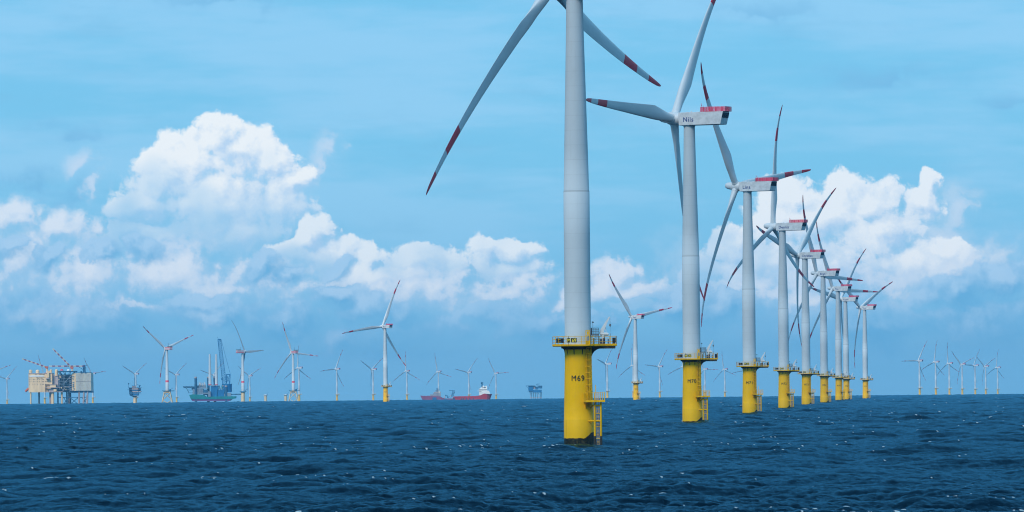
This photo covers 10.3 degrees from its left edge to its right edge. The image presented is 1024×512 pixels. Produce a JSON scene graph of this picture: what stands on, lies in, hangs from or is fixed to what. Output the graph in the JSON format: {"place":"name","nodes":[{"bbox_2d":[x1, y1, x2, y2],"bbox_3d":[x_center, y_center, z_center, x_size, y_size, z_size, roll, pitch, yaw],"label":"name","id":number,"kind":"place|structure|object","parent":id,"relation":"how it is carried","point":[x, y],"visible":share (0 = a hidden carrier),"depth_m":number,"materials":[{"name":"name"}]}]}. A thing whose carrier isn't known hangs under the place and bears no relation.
{"place":"outdoors","nodes":[
{"label":"outdoors","id":0,"kind":"place"},
{"bbox_2d":[0,394,1023,511],"bbox_3d":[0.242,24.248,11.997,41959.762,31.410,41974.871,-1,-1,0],"label":"sea","id":1,"kind":"structure","parent":0,"point":[920,453],"depth_m":815.45,"materials":[{"name":"liquid"}]},
{"bbox_2d":[0,368,14,403],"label":"wind turbine","id":2,"kind":"object","parent":1,"relation":"in","point":[7,393],"visible":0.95,"depth_m":19186.25,"materials":[{"name":"yellow paint"}]},
{"bbox_2d":[38,355,46,403],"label":"wind turbine","id":3,"kind":"object","parent":1,"relation":"in","point":[45,397],"visible":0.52,"depth_m":16501.79,"materials":[{"name":"yellow paint"}]},
{"bbox_2d":[22,349,82,403],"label":"offshore platform","id":4,"kind":"structure","parent":1,"relation":"in","point":[47,381],"depth_m":9598.14,"materials":[{"name":"beige metal"}]},
{"bbox_2d":[57,365,93,403],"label":"offshore platform","id":5,"kind":"structure","parent":1,"relation":"in","point":[77,382],"depth_m":9601.05,"materials":[{"name":"grey metal"}]},
{"bbox_2d":[84,359,104,402],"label":"wind turbine","id":6,"kind":"object","parent":1,"relation":"in","point":[93,396],"visible":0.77,"depth_m":16739.67,"materials":[{"name":"yellow paint"}]},
{"bbox_2d":[123,364,144,400],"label":"wind turbine","id":7,"kind":"object","parent":1,"relation":"in","point":[135,379],"visible":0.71,"depth_m":17162.73,"materials":[{"name":"yellow paint"}]},
{"bbox_2d":[128,383,141,402],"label":"offshore platform","id":8,"kind":"structure","parent":1,"relation":"in","point":[133,389],"depth_m":9498.42,"materials":[{"name":"blue metal"}]},
{"bbox_2d":[143,326,192,402],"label":"wind turbine","id":9,"kind":"object","parent":1,"relation":"in","point":[166,349],"visible":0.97,"depth_m":9887.20,"materials":[{"name":"yellow paint"}]},
{"bbox_2d":[164,366,182,401],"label":"wind turbine","id":10,"kind":"object","parent":1,"relation":"in","point":[176,374],"visible":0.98,"depth_m":17802.36,"materials":[{"name":"yellow paint"}]},
{"bbox_2d":[183,337,240,401],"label":"jackup vessel","id":11,"kind":"object","parent":1,"relation":"on","point":[215,394],"visible":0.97,"depth_m":9801.34,"materials":[{"name":"teal paint"}]},
{"bbox_2d":[231,320,262,401],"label":"wind turbine","id":12,"kind":"object","parent":1,"relation":"in","point":[243,351],"visible":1,"depth_m":10600.52,"materials":[{"name":"yellow paint"}]},
{"bbox_2d":[238,366,258,400],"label":"wind turbine","id":13,"kind":"object","parent":1,"relation":"in","point":[249,376],"visible":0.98,"depth_m":18868.03,"materials":[{"name":"yellow paint"}]},
{"bbox_2d":[275,325,315,400],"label":"wind turbine","id":14,"kind":"object","parent":1,"relation":"in","point":[294,390],"visible":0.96,"depth_m":10916.18,"materials":[{"name":"yellow paint"}]},
{"bbox_2d":[285,346,310,400],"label":"wind turbine","id":15,"kind":"object","parent":1,"relation":"in","point":[299,370],"visible":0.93,"depth_m":15064.77,"materials":[{"name":"yellow paint"}]},
{"bbox_2d":[323,350,342,400],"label":"wind turbine","id":16,"kind":"object","parent":1,"relation":"in","point":[336,369],"visible":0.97,"depth_m":15749.44,"materials":[{"name":"yellow paint"}]},
{"bbox_2d":[363,358,382,399],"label":"wind turbine","id":17,"kind":"object","parent":1,"relation":"in","point":[372,375],"visible":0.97,"depth_m":16098.54,"materials":[{"name":"yellow paint"}]},
{"bbox_2d":[342,281,405,401],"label":"wind turbine","id":18,"kind":"object","parent":1,"relation":"in","point":[385,386],"visible":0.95,"depth_m":6714.68,"materials":[{"name":"yellow paint"}]},
{"bbox_2d":[395,352,419,399],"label":"wind turbine","id":19,"kind":"object","parent":1,"relation":"in","point":[407,371],"visible":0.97,"depth_m":17043.60,"materials":[{"name":"yellow paint"}]},
{"bbox_2d":[421,388,454,399],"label":"survey ship","id":20,"kind":"object","parent":1,"relation":"on","point":[436,395],"visible":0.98,"depth_m":10798.65,"materials":[{"name":"red paint"}]},
{"bbox_2d":[426,358,450,389],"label":"wind turbine","id":21,"kind":"object","parent":1,"relation":"in","point":[438,374],"visible":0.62,"depth_m":17538.28,"materials":[{"name":"yellow paint"}]},
{"bbox_2d":[456,359,476,395],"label":"wind turbine","id":22,"kind":"object","parent":1,"relation":"in","point":[469,387],"visible":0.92,"depth_m":18160.83,"materials":[{"name":"yellow paint"}]},
{"bbox_2d":[453,382,491,399],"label":"supply ship","id":23,"kind":"object","parent":1,"relation":"on","point":[484,393],"visible":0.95,"depth_m":9497.62,"materials":[{"name":"red paint"}]},
{"bbox_2d":[488,358,507,398],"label":"wind turbine","id":24,"kind":"object","parent":1,"relation":"in","point":[496,394],"visible":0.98,"depth_m":18805.90,"materials":[{"name":"yellow paint"}]},
{"bbox_2d":[527,384,541,398],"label":"offshore platform","id":25,"kind":"structure","parent":1,"relation":"in","point":[530,389],"depth_m":12297.70,"materials":[{"name":"blue metal"}]},
{"bbox_2d":[426,0,660,444],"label":"wind turbine","id":26,"kind":"object","parent":1,"relation":"in","point":[579,348],"visible":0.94,"depth_m":1116.01,"materials":[{"name":"yellow paint"}]},
{"bbox_2d":[591,322,598,343],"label":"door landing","id":27,"kind":"structure","parent":26,"relation":"in","point":[596,335],"depth_m":1116.58,"materials":[{"name":"grey metal"}]},
{"bbox_2d":[597,349,611,397],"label":"wind turbine","id":28,"kind":"object","parent":1,"relation":"in","point":[606,374],"visible":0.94,"depth_m":14711.19,"materials":[{"name":"yellow paint"}]},
{"bbox_2d":[618,350,643,397],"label":"wind turbine","id":29,"kind":"object","parent":1,"relation":"in","point":[632,372],"visible":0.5,"depth_m":15492.14,"materials":[{"name":"yellow paint"}]},
{"bbox_2d":[609,275,671,399],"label":"wind turbine","id":30,"kind":"object","parent":1,"relation":"in","point":[636,394],"visible":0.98,"depth_m":6095.08,"materials":[{"name":"yellow paint"}]},
{"bbox_2d":[648,350,666,396],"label":"wind turbine","id":31,"kind":"object","parent":1,"relation":"in","point":[660,381],"visible":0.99,"depth_m":16126.64,"materials":[{"name":"yellow paint"}]},
{"bbox_2d":[586,0,731,422],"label":"wind turbine","id":32,"kind":"object","parent":1,"relation":"in","point":[693,361],"visible":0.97,"depth_m":1669.49,"materials":[{"name":"yellow paint"}]},
{"bbox_2d":[701,364,717,395],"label":"wind turbine","id":33,"kind":"object","parent":1,"relation":"in","point":[705,378],"visible":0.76,"depth_m":17591.08,"materials":[{"name":"yellow paint"}]},
{"bbox_2d":[713,357,734,396],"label":"wind turbine","id":34,"kind":"object","parent":1,"relation":"in","point":[725,369],"visible":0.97,"depth_m":17832.63,"materials":[{"name":"yellow paint"}]},
{"bbox_2d":[701,63,810,412],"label":"wind turbine","id":35,"kind":"object","parent":1,"relation":"in","point":[748,364],"visible":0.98,"depth_m":2232.97,"materials":[{"name":"yellow paint"}]},
{"bbox_2d":[727,105,813,407],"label":"wind turbine","id":36,"kind":"object","parent":1,"relation":"in","point":[784,393],"visible":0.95,"depth_m":2791.38,"materials":[{"name":"yellow paint"}]},
{"bbox_2d":[756,188,835,403],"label":"wind turbine","id":37,"kind":"object","parent":1,"relation":"in","point":[806,373],"visible":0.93,"depth_m":3394.86,"materials":[{"name":"yellow paint"}]},
{"bbox_2d":[789,197,862,401],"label":"wind turbine","id":38,"kind":"object","parent":1,"relation":"in","point":[823,375],"visible":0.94,"depth_m":3928.79,"materials":[{"name":"yellow paint"}]},
{"bbox_2d":[811,249,865,398],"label":"wind turbine","id":39,"kind":"object","parent":1,"relation":"in","point":[844,318],"visible":0.78,"depth_m":5055.31,"materials":[{"name":"yellow paint"}]},
{"bbox_2d":[810,221,877,399],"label":"wind turbine","id":40,"kind":"object","parent":1,"relation":"in","point":[839,390],"visible":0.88,"depth_m":4521.95,"materials":[{"name":"yellow paint"}]},
{"bbox_2d":[838,280,891,397],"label":"wind turbine","id":41,"kind":"object","parent":1,"relation":"in","point":[866,378],"visible":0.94,"depth_m":5583.30,"materials":[{"name":"yellow paint"}]},
{"bbox_2d":[907,343,925,394],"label":"wind turbine","id":42,"kind":"object","parent":1,"relation":"in","point":[919,361],"visible":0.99,"depth_m":14703.02,"materials":[{"name":"yellow paint"}]},
{"bbox_2d":[922,342,940,394],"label":"wind turbine","id":43,"kind":"object","parent":1,"relation":"in","point":[935,362],"visible":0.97,"depth_m":15258.23,"materials":[{"name":"yellow paint"}]},
{"bbox_2d":[937,344,958,394],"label":"wind turbine","id":44,"kind":"object","parent":1,"relation":"in","point":[949,393],"visible":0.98,"depth_m":15937.16,"materials":[{"name":"yellow paint"}]},
{"bbox_2d":[952,352,972,393],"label":"wind turbine","id":45,"kind":"object","parent":1,"relation":"in","point":[962,364],"visible":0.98,"depth_m":16466.35,"materials":[{"name":"yellow paint"}]},
{"bbox_2d":[969,351,978,393],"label":"wind turbine","id":46,"kind":"object","parent":1,"relation":"in","point":[973,365],"visible":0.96,"depth_m":17124.27,"materials":[{"name":"yellow paint"}]},
{"bbox_2d":[977,357,994,393],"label":"wind turbine","id":47,"kind":"object","parent":1,"relation":"in","point":[985,366],"visible":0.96,"depth_m":17602.29,"materials":[{"name":"yellow paint"}]},
{"bbox_2d":[987,352,1003,393],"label":"wind turbine","id":48,"kind":"object","parent":1,"relation":"in","point":[997,389],"visible":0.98,"depth_m":18322.74,"materials":[{"name":"yellow paint"}]},
{"bbox_2d":[0,0,1023,403],"label":"sky","id":49,"kind":"structure","parent":0,"point":[177,170],"materials":[{"name":"blue"}]}
]}

